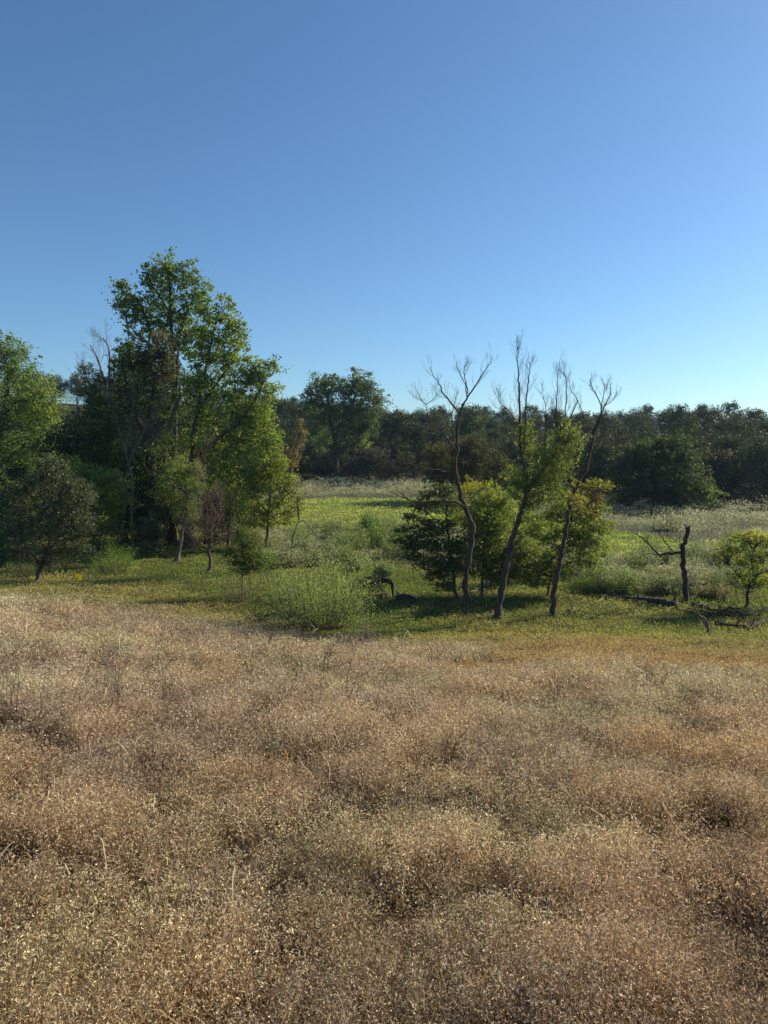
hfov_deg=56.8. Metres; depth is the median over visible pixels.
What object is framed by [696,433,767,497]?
wood tree
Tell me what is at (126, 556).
broom bush
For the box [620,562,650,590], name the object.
weed bush
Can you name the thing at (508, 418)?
wood tree
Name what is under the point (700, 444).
wood tree
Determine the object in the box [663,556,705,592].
weed bush
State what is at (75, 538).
dark slim tree
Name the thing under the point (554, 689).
dry stalk
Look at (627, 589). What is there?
weed bush
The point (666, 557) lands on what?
weed bush
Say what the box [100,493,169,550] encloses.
wood tree
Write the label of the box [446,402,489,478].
wood edge tree
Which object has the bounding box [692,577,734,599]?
weed bush
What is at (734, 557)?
weed bush
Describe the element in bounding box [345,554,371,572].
weed bush
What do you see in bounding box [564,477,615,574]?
elm
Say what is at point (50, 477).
understory tree
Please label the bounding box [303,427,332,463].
wood tree
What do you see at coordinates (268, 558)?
weed bush
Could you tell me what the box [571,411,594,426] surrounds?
wood tree
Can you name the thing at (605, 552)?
weed bush
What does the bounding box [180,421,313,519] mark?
wood tree
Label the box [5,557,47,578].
broom bush
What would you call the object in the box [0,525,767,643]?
green grass
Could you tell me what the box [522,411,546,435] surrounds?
wood tree
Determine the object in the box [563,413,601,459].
wood tree
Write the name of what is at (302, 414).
wood tree
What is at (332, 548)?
weed bush
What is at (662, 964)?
dry weeds
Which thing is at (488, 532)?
leafy tree
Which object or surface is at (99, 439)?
vine draped tree
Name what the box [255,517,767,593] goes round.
tall weeds
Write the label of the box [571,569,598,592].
broom bush
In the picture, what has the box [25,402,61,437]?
wood tree
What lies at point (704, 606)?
fallen log
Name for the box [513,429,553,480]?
wood tree
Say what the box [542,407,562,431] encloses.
wood tree
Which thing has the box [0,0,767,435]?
sky
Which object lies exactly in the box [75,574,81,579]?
marker flag
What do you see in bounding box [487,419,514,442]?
wood tree
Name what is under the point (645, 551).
weed bush
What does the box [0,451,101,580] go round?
oak
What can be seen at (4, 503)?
understory tree
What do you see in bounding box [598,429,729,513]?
round oak
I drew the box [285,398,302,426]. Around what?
wood tree
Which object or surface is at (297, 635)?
dry shrub
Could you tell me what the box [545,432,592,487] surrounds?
wood tree
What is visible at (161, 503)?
wood tree
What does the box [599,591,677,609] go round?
fallen log
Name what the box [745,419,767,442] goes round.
wood tree
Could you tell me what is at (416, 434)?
wood edge tree
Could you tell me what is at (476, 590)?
fallen branch
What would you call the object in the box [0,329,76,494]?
broadleaf tree
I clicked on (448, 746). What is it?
dry stalk
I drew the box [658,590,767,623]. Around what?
brush pile
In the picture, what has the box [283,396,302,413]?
wood tree
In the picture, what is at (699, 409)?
wood tree
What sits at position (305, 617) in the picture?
broom bush
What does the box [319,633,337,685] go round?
dry stalk
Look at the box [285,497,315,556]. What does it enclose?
dead sapling
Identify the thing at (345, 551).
weed bush
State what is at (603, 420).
wood tree
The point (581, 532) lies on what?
yellow elm
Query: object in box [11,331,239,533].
wood tree
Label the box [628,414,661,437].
wood tree
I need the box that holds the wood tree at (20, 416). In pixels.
[5,395,32,437]
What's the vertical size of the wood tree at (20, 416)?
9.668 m
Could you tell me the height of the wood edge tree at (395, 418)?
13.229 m
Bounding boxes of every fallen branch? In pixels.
[470,579,487,593]
[567,594,588,613]
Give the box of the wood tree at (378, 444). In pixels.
[357,432,386,479]
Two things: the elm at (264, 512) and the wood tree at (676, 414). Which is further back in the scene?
the wood tree at (676, 414)
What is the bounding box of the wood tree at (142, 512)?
[109,502,186,554]
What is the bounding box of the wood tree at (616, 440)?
[562,425,633,489]
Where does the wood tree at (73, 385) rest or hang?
on the ground at (420, 610)
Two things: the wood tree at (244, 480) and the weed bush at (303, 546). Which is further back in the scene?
the wood tree at (244, 480)
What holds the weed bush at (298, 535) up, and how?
on the ground at (420, 610)
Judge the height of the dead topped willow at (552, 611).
8.927 m
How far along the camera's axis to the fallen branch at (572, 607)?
26.31 m
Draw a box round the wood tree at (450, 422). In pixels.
[437,416,468,443]
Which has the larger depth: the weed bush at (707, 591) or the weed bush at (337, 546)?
the weed bush at (337, 546)
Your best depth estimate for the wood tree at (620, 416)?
153.89 m
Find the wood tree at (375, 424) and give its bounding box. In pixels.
[368,409,392,435]
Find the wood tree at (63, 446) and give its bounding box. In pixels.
[39,411,134,524]
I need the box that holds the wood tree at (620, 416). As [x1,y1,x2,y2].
[610,409,638,436]
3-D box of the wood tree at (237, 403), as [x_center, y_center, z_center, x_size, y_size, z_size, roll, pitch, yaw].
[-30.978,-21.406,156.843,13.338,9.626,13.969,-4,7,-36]
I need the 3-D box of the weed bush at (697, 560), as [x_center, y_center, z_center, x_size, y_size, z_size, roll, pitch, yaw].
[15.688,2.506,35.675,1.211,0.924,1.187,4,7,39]
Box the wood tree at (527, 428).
[512,419,543,439]
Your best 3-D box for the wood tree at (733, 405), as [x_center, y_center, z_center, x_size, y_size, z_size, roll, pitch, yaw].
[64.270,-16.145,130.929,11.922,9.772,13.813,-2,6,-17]
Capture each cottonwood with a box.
[101,246,217,542]
[156,291,292,549]
[296,366,395,483]
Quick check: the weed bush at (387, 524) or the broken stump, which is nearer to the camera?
the broken stump
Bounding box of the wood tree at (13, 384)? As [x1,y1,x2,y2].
[2,370,29,393]
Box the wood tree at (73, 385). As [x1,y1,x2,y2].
[62,373,87,404]
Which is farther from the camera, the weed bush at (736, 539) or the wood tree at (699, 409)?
the wood tree at (699, 409)
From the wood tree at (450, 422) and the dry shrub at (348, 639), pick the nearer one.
the dry shrub at (348, 639)
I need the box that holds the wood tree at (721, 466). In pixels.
[691,446,760,506]
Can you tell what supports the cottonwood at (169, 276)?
on the ground at (420, 610)
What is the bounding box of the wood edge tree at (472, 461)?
[442,428,503,498]
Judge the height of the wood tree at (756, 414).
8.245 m
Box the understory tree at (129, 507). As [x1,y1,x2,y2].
[109,483,149,545]
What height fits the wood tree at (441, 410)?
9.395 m
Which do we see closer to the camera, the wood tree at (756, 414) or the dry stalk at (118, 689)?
the dry stalk at (118, 689)
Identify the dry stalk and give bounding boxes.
[0,666,38,729]
[96,636,127,699]
[110,663,131,709]
[153,667,175,710]
[192,713,276,776]
[259,607,279,647]
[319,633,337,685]
[333,656,365,703]
[412,635,443,673]
[432,708,468,775]
[540,662,570,714]
[644,665,667,690]
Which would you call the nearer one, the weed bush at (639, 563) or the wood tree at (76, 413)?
the weed bush at (639, 563)
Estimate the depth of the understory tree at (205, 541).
45.16 m
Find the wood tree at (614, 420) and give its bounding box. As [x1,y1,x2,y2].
[599,417,625,432]
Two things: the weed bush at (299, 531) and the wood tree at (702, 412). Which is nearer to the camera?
the weed bush at (299, 531)
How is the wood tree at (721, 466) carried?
on the ground at (420, 610)
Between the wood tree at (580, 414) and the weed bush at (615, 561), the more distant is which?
the wood tree at (580, 414)
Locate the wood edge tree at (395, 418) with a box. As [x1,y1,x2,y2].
[376,406,420,477]
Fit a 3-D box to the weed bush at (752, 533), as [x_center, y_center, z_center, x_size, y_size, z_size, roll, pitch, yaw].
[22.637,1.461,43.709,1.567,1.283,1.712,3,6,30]
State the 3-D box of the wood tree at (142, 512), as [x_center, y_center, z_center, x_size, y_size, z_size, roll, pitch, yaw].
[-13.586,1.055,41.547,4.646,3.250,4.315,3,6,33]
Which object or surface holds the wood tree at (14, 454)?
on the ground at (420, 610)
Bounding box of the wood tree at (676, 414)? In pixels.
[658,403,700,434]
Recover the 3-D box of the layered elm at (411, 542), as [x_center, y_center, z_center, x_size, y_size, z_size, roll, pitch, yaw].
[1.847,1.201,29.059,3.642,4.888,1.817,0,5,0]
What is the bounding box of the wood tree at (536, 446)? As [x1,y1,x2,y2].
[517,440,559,486]
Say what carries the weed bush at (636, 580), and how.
on the ground at (420, 610)
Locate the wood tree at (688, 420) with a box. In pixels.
[662,413,717,441]
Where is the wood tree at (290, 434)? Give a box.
[280,428,301,445]
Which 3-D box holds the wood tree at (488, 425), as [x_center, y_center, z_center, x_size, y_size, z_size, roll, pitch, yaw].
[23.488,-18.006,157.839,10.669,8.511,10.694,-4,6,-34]
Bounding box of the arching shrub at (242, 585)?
[217,559,278,600]
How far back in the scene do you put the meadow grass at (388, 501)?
63.99 m
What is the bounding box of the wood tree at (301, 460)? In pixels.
[278,435,313,479]
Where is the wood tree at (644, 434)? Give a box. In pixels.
[623,429,670,493]
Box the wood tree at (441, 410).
[431,404,453,421]
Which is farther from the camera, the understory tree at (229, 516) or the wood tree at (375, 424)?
the wood tree at (375, 424)
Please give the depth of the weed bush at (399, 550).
38.70 m
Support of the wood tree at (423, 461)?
on the ground at (420, 610)
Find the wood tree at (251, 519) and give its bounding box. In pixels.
[209,486,270,540]
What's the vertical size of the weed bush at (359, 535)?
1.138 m
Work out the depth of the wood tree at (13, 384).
172.94 m
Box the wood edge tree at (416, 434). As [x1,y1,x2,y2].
[389,413,438,481]
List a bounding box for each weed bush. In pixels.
[253,538,283,570]
[267,534,287,549]
[276,535,307,565]
[288,527,313,541]
[289,522,312,539]
[290,531,325,552]
[291,539,312,553]
[296,531,318,548]
[298,548,323,566]
[301,517,320,529]
[317,522,342,543]
[320,512,345,530]
[320,533,341,555]
[324,534,358,558]
[328,540,349,561]
[334,525,371,551]
[335,535,360,562]
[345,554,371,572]
[354,531,373,543]
[357,506,384,528]
[361,510,396,552]
[366,513,390,534]
[369,559,396,577]
[374,516,397,534]
[379,533,400,557]
[381,510,399,526]
[384,515,406,545]
[393,530,416,560]
[578,555,615,581]
[581,572,609,593]
[582,557,625,589]
[589,558,621,591]
[591,545,617,561]
[599,563,651,596]
[601,482,630,512]
[602,547,632,568]
[610,569,643,592]
[616,549,640,565]
[619,548,648,570]
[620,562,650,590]
[623,540,658,563]
[627,564,655,576]
[634,530,665,555]
[637,549,663,572]
[644,543,679,566]
[647,570,682,595]
[650,566,681,583]
[654,509,688,530]
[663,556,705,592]
[678,539,715,561]
[687,536,715,552]
[687,554,708,568]
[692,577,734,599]
[698,559,718,582]
[699,541,741,568]
[706,567,727,589]
[709,566,739,586]
[717,528,744,544]
[719,540,748,570]
[720,531,757,555]
[735,556,767,586]
[741,529,761,542]
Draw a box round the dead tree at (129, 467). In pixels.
[91,367,184,554]
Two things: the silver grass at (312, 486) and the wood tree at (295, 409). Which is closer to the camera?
the silver grass at (312, 486)
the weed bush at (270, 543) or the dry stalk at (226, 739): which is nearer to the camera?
the dry stalk at (226, 739)
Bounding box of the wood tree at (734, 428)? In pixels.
[703,410,758,448]
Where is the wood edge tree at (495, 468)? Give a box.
[477,453,520,505]
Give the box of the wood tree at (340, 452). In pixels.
[327,438,354,475]
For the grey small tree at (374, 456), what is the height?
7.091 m
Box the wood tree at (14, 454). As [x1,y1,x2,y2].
[0,430,43,491]
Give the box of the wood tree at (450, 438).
[436,424,463,445]
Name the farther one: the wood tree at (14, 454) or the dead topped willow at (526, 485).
the wood tree at (14, 454)
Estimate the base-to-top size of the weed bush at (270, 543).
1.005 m
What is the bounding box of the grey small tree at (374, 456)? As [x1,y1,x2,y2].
[333,443,403,486]
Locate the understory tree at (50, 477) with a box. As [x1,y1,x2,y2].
[35,449,90,537]
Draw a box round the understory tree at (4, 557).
[0,522,32,565]
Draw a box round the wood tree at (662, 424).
[655,404,678,432]
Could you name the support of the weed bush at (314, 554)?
on the ground at (420, 610)
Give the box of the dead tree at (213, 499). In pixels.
[175,433,241,573]
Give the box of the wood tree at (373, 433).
[370,428,388,447]
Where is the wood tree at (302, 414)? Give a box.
[294,404,319,427]
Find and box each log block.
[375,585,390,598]
[395,590,414,603]
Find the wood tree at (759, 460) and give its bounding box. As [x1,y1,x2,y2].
[714,426,767,507]
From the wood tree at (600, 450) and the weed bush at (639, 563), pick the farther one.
the wood tree at (600, 450)
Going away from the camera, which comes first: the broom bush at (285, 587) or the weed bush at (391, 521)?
the broom bush at (285, 587)
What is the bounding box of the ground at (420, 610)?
[0,402,767,1023]
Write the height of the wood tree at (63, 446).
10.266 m
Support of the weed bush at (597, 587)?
on the ground at (420, 610)
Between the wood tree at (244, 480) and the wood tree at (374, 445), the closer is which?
the wood tree at (244, 480)
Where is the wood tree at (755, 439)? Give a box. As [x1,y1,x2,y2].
[739,428,765,487]
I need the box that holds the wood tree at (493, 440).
[467,434,502,478]
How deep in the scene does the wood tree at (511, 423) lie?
152.75 m
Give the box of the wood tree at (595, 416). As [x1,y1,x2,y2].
[592,412,607,423]
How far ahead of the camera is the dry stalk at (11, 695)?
7.57 m
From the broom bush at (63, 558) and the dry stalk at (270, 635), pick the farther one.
the broom bush at (63, 558)
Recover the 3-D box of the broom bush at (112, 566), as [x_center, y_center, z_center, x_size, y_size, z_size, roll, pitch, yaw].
[-13.206,2.187,34.833,2.406,1.885,2.706,0,5,0]
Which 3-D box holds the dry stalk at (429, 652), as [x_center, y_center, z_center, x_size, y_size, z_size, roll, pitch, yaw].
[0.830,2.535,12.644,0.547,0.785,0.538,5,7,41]
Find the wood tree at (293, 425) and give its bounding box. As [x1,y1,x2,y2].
[279,412,309,444]
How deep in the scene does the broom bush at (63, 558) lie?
35.96 m
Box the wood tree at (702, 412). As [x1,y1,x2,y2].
[690,402,718,436]
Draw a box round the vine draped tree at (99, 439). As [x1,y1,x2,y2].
[52,325,202,542]
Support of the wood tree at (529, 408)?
on the ground at (420, 610)
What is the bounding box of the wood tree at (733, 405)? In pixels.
[699,398,751,435]
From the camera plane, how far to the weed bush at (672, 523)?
52.34 m
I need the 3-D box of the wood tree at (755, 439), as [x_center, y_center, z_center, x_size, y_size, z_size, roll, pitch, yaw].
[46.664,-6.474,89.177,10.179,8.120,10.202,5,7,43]
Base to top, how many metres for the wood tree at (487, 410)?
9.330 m
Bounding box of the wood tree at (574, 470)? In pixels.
[543,434,597,491]
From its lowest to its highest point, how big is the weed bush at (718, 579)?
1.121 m
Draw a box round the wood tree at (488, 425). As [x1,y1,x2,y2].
[481,413,502,430]
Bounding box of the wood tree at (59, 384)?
[40,374,73,401]
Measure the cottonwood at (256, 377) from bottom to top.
15.478 m
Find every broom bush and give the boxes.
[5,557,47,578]
[47,553,76,569]
[89,540,138,574]
[103,537,117,564]
[111,538,135,567]
[251,517,391,634]
[262,567,311,608]
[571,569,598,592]
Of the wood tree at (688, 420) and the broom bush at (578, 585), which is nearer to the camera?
the broom bush at (578, 585)
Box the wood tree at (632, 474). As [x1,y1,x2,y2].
[602,435,672,499]
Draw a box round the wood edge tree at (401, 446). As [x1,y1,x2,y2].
[378,434,417,481]
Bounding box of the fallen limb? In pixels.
[714,617,767,628]
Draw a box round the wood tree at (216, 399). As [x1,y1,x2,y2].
[203,386,224,408]
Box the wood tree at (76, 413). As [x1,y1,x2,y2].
[65,409,83,435]
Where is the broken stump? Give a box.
[696,612,710,636]
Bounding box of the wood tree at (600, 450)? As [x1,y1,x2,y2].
[571,441,621,495]
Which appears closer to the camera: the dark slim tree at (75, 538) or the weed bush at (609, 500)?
the dark slim tree at (75, 538)
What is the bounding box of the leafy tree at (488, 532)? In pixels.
[453,506,542,595]
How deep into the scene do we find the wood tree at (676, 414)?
120.23 m
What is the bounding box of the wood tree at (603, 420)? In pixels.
[593,408,620,427]
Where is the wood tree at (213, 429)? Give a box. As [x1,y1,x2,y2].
[165,397,297,517]
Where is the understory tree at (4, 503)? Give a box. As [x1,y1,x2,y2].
[0,479,45,542]
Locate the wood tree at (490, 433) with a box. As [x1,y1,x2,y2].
[474,424,512,479]
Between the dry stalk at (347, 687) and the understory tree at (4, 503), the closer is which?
the dry stalk at (347, 687)
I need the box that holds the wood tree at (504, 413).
[494,406,514,425]
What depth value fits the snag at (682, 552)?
27.93 m
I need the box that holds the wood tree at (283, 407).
[273,397,299,428]
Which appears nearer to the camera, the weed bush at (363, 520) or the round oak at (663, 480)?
the weed bush at (363, 520)
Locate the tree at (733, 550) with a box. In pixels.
[711,529,767,608]
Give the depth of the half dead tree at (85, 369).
51.17 m
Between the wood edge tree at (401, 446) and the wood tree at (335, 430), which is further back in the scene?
the wood tree at (335, 430)
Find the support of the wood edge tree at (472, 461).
on the ground at (420, 610)
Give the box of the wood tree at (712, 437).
[704,427,736,478]
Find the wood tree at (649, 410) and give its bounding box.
[630,403,662,420]
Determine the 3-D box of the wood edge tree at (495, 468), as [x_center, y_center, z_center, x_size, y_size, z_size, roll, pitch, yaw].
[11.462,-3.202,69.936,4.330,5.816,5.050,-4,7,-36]
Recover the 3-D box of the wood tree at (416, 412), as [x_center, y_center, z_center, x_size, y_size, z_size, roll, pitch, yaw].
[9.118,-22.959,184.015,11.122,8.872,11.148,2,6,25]
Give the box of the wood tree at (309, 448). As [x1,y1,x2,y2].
[297,433,332,476]
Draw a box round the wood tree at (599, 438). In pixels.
[583,430,616,477]
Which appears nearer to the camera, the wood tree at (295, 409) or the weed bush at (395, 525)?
the weed bush at (395, 525)
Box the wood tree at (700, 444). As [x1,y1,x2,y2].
[646,422,729,503]
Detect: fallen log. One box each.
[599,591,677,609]
[690,602,710,609]
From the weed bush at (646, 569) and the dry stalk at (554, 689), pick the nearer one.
the dry stalk at (554, 689)
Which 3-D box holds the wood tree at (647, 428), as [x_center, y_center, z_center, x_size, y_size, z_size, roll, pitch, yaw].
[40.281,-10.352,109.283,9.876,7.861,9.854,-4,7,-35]
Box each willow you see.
[148,449,212,562]
[386,344,498,612]
[438,475,530,591]
[489,331,592,618]
[549,371,621,617]
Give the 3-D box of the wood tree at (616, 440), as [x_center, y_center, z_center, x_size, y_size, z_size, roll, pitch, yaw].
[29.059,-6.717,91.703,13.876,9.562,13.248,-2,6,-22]
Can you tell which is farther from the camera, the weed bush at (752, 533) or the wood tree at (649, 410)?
the wood tree at (649, 410)
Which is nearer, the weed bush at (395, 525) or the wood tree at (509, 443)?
the weed bush at (395, 525)
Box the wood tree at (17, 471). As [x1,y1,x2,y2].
[0,460,53,535]
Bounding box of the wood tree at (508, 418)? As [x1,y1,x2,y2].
[501,415,516,430]
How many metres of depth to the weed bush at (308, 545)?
39.55 m
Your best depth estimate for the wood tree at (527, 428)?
133.24 m
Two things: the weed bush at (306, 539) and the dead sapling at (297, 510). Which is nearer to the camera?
the dead sapling at (297, 510)
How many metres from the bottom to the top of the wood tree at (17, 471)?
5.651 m
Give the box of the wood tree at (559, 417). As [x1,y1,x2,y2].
[542,409,569,432]
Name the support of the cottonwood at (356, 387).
on the ground at (420, 610)
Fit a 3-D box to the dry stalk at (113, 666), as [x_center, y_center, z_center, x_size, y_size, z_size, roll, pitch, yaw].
[-3.610,2.052,9.556,0.673,0.918,0.424,5,7,41]
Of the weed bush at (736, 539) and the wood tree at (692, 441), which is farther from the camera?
the wood tree at (692, 441)
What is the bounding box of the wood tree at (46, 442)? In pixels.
[31,410,106,514]
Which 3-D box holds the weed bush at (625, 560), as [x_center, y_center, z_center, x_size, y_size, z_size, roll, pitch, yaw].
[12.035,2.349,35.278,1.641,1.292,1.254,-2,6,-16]
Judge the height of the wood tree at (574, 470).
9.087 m
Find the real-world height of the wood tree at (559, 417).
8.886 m
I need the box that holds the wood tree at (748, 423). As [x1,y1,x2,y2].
[724,414,761,438]
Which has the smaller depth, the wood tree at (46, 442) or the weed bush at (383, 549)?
the weed bush at (383, 549)
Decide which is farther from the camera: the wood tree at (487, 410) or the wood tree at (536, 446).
the wood tree at (487, 410)
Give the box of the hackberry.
[56,453,139,558]
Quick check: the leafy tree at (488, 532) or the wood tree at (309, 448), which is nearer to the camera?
the leafy tree at (488, 532)
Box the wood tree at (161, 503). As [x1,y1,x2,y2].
[101,474,182,545]
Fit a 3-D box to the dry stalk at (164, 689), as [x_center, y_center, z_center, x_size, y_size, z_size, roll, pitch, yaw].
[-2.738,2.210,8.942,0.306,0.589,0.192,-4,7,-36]
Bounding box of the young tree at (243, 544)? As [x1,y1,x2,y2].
[216,523,269,590]
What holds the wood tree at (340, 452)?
on the ground at (420, 610)
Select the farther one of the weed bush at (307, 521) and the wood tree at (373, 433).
the wood tree at (373, 433)
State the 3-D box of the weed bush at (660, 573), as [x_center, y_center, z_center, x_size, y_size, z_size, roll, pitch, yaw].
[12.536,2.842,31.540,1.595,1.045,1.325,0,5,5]
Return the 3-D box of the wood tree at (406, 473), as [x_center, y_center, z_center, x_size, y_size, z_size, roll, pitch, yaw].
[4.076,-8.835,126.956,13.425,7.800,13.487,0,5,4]
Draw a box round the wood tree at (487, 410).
[479,405,496,418]
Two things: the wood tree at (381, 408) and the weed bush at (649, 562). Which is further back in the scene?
the wood tree at (381, 408)
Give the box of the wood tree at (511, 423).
[498,414,522,437]
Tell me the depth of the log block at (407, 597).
28.23 m
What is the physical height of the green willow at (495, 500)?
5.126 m
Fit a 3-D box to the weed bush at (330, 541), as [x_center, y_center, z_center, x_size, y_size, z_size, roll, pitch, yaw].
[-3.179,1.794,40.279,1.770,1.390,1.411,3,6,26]
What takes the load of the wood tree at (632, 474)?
on the ground at (420, 610)
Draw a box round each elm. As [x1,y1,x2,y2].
[235,450,308,547]
[385,482,472,597]
[488,490,616,595]
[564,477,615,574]
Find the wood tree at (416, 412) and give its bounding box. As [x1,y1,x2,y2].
[408,407,428,420]
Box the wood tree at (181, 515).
[157,477,195,539]
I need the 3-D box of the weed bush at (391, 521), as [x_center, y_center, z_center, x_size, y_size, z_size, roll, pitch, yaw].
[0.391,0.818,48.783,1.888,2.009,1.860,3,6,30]
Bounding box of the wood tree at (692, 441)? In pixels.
[660,426,714,490]
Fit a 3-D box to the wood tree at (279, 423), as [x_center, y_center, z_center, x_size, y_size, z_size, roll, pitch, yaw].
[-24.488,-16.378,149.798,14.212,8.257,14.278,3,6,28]
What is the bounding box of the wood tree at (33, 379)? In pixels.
[20,370,47,398]
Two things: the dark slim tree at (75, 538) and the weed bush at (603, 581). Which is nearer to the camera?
the weed bush at (603, 581)
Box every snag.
[274,418,309,483]
[630,523,698,603]
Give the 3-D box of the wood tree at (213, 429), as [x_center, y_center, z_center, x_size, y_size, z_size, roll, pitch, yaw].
[-14.291,-3.785,56.142,13.788,11.302,15.974,0,5,2]
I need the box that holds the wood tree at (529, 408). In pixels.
[521,403,544,420]
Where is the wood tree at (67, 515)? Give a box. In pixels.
[43,484,100,540]
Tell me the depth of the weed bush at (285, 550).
37.08 m
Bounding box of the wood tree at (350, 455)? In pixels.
[329,439,366,479]
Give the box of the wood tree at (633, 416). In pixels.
[619,408,658,430]
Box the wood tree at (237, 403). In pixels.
[227,395,258,420]
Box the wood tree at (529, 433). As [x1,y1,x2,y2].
[513,426,541,445]
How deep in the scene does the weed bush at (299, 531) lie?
45.58 m
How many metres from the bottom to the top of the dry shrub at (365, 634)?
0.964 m
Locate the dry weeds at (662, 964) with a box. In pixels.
[0,580,767,1023]
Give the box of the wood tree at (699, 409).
[689,403,716,424]
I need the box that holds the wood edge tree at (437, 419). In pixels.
[408,406,454,474]
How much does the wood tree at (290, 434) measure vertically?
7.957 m
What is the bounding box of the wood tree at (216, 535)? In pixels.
[168,480,258,542]
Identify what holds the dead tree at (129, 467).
on the ground at (420, 610)
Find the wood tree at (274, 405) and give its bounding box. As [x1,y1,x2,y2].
[256,392,282,413]
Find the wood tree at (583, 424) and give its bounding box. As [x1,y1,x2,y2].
[577,415,599,439]
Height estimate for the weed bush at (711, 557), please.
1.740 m
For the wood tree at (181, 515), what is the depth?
46.48 m
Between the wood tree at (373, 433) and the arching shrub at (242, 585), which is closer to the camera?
the arching shrub at (242, 585)
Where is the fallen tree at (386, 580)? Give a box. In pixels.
[338,564,394,596]
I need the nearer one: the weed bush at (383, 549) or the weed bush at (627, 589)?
the weed bush at (627, 589)
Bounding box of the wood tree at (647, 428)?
[631,421,662,439]
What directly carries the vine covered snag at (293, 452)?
on the ground at (420, 610)
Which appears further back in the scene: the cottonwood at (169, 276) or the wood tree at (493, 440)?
the wood tree at (493, 440)
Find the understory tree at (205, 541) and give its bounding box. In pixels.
[194,453,224,544]
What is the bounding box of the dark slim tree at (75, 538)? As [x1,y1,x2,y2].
[47,488,88,556]
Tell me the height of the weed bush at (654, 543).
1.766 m
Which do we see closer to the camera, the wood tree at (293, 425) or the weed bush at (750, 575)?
the weed bush at (750, 575)
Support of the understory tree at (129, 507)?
on the ground at (420, 610)
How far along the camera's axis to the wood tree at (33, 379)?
173.68 m
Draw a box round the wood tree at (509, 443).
[478,435,526,480]
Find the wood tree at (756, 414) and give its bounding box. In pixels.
[738,407,767,427]
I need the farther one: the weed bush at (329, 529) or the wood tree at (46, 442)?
the wood tree at (46, 442)
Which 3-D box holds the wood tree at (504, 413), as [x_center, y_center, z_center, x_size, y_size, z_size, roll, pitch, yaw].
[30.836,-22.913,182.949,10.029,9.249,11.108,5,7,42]
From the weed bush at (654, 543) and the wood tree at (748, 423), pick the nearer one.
the weed bush at (654, 543)
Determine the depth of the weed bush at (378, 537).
41.26 m
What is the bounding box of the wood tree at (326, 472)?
[295,446,343,480]
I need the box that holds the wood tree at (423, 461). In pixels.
[405,437,444,479]
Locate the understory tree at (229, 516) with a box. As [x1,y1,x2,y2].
[199,478,259,546]
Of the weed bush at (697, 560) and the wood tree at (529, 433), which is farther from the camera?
the wood tree at (529, 433)
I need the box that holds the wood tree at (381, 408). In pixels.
[367,401,389,416]
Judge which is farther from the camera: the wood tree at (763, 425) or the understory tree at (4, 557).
the wood tree at (763, 425)
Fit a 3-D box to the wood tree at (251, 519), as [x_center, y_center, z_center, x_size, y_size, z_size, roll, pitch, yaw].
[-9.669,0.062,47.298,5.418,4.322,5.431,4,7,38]
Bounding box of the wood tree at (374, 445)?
[356,431,381,473]
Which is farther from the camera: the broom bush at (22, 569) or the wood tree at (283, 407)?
the wood tree at (283, 407)
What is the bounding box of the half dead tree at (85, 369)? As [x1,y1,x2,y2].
[66,315,127,519]
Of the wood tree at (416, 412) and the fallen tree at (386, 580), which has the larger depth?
the wood tree at (416, 412)
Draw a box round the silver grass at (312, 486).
[1,474,767,539]
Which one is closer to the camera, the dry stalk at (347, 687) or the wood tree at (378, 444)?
the dry stalk at (347, 687)
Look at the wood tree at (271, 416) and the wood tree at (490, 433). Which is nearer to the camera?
the wood tree at (490, 433)
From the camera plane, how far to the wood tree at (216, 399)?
182.44 m
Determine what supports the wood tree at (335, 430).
on the ground at (420, 610)
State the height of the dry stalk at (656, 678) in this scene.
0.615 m
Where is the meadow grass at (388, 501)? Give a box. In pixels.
[2,496,766,557]
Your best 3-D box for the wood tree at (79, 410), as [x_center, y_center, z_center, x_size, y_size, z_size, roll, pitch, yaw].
[-20.801,-4.431,55.562,14.836,13.019,14.870,3,6,30]
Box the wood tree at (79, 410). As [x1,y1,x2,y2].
[38,381,184,524]
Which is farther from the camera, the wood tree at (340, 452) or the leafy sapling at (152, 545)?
the wood tree at (340, 452)
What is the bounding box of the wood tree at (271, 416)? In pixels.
[258,405,287,428]
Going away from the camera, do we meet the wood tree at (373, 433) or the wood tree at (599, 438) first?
the wood tree at (599, 438)
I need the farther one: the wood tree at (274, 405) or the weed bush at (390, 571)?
the wood tree at (274, 405)
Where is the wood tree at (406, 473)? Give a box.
[376,445,427,480]
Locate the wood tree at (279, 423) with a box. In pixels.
[257,415,289,444]
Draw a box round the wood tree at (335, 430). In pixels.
[328,420,353,440]
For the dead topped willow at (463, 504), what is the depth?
26.14 m
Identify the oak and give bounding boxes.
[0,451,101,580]
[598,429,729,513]
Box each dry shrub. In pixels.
[275,624,310,644]
[334,624,357,649]
[353,615,383,646]
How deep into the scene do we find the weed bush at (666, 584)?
29.72 m
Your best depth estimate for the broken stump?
22.37 m
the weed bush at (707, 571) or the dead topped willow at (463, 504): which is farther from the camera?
the weed bush at (707, 571)
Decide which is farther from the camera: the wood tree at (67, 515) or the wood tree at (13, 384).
the wood tree at (13, 384)
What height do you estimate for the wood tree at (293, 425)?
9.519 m
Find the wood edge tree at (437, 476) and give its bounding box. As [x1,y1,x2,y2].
[418,437,462,498]
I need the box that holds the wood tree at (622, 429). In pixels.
[598,420,632,442]
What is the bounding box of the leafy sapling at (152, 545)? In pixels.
[134,510,167,557]
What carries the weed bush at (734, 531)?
on the ground at (420, 610)

